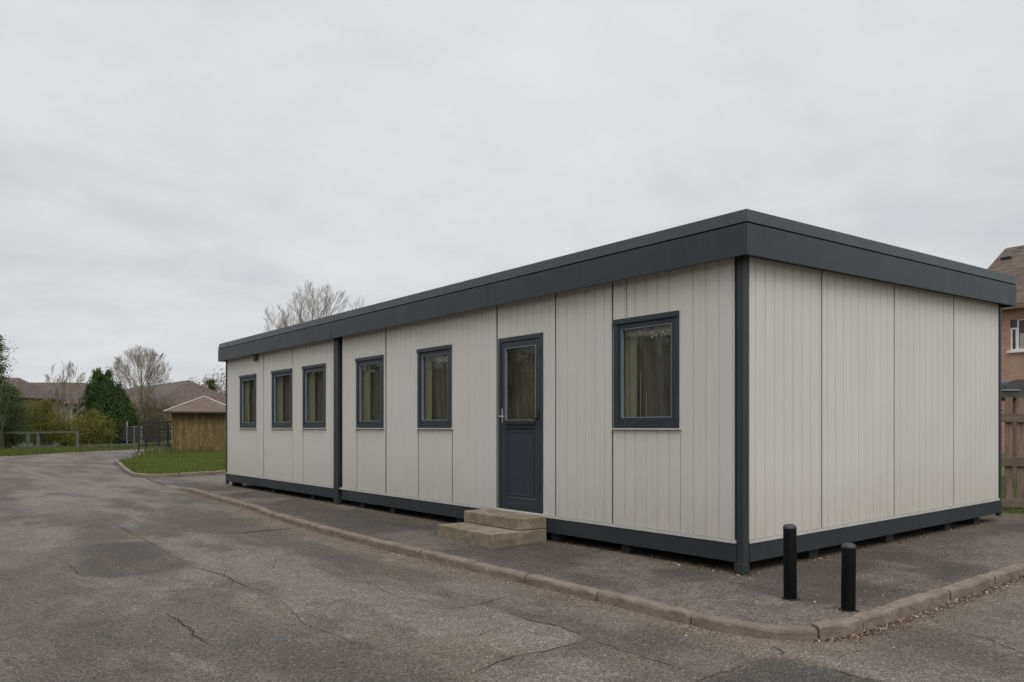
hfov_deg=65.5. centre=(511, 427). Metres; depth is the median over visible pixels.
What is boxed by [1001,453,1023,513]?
lawn
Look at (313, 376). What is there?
window
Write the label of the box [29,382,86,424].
house
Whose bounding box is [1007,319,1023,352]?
window
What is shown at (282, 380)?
window
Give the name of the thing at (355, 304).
bare tree
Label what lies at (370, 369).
window
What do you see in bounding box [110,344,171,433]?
bare tree
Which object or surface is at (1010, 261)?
brick house
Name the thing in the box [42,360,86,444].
bare tree
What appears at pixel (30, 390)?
house
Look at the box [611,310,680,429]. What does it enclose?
window
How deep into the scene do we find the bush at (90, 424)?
49.77 m
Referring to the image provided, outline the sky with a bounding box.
[0,0,1023,392]
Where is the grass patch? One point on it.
(177, 467)
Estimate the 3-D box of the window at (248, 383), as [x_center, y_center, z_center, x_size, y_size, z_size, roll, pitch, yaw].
[-5.683,-0.558,17.151,0.163,1.158,1.380,0,0,-38]
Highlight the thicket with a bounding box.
[133,387,181,441]
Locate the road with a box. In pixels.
[0,447,1023,681]
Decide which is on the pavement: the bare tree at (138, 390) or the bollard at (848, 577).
the bollard at (848, 577)
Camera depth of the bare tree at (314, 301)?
47.88 m
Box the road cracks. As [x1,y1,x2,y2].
[41,502,1022,681]
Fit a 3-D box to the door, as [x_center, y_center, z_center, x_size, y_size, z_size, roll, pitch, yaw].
[0.052,-0.041,9.775,0.234,2.164,1.565,0,0,-38]
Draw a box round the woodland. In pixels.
[189,366,225,395]
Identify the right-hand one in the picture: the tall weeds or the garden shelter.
the garden shelter
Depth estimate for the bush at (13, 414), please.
46.97 m
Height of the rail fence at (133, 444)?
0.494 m
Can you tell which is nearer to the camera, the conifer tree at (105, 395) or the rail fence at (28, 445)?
the rail fence at (28, 445)
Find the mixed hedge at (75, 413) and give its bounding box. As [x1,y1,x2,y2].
[0,408,169,441]
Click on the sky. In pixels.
(173, 172)
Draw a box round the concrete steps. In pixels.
[438,509,546,548]
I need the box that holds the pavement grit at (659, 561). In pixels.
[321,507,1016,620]
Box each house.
[0,378,65,440]
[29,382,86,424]
[125,380,225,436]
[988,245,1023,452]
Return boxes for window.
[239,373,256,428]
[270,368,292,428]
[301,363,326,428]
[355,354,384,428]
[416,344,452,428]
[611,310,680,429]
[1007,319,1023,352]
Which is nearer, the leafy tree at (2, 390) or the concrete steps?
the concrete steps
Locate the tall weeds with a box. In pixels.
[131,444,214,457]
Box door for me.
[496,331,544,515]
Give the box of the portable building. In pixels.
[218,209,1016,575]
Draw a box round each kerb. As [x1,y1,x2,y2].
[114,459,225,477]
[165,485,1023,639]
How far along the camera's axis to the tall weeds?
36.16 m
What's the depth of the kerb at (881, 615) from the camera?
6.34 m
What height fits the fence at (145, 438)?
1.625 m
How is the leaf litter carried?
on the road
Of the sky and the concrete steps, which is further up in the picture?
the sky
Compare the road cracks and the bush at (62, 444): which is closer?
the road cracks
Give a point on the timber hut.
(197, 422)
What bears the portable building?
on the pavement
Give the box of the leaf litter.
[238,509,1023,653]
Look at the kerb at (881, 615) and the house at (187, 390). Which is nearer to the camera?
the kerb at (881, 615)
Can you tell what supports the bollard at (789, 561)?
on the pavement
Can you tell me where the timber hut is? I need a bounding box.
[163,396,225,451]
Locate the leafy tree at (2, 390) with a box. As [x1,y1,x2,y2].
[0,335,22,448]
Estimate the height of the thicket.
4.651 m
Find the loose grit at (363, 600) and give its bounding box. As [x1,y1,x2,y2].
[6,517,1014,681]
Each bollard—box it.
[781,524,798,599]
[838,543,857,611]
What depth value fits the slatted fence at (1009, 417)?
11.80 m
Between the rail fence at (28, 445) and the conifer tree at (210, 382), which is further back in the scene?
the conifer tree at (210, 382)
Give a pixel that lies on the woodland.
(222, 374)
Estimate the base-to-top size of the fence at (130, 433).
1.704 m
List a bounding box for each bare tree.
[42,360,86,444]
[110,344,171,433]
[213,379,225,395]
[263,304,296,331]
[278,279,349,327]
[349,297,364,309]
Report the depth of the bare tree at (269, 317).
51.55 m
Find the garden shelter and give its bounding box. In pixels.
[1001,380,1023,483]
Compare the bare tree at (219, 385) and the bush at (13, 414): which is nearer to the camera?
the bush at (13, 414)
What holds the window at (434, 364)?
in the portable building
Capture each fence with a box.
[0,431,78,448]
[82,442,135,449]
[120,421,142,442]
[138,421,170,452]
[1001,397,1023,507]
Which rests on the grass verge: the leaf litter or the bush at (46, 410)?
the bush at (46, 410)
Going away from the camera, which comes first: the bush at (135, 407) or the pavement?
the pavement
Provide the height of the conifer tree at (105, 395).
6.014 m
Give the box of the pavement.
[147,474,1023,628]
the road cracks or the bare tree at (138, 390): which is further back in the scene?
the bare tree at (138, 390)
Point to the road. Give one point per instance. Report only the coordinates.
(38, 494)
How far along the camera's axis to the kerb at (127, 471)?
22.61 m
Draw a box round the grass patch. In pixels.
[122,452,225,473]
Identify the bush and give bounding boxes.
[0,375,35,447]
[18,394,75,444]
[44,416,82,446]
[62,406,131,445]
[131,401,148,442]
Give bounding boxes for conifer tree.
[74,365,140,443]
[203,377,219,391]
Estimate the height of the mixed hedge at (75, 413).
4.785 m
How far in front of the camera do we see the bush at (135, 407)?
59.99 m

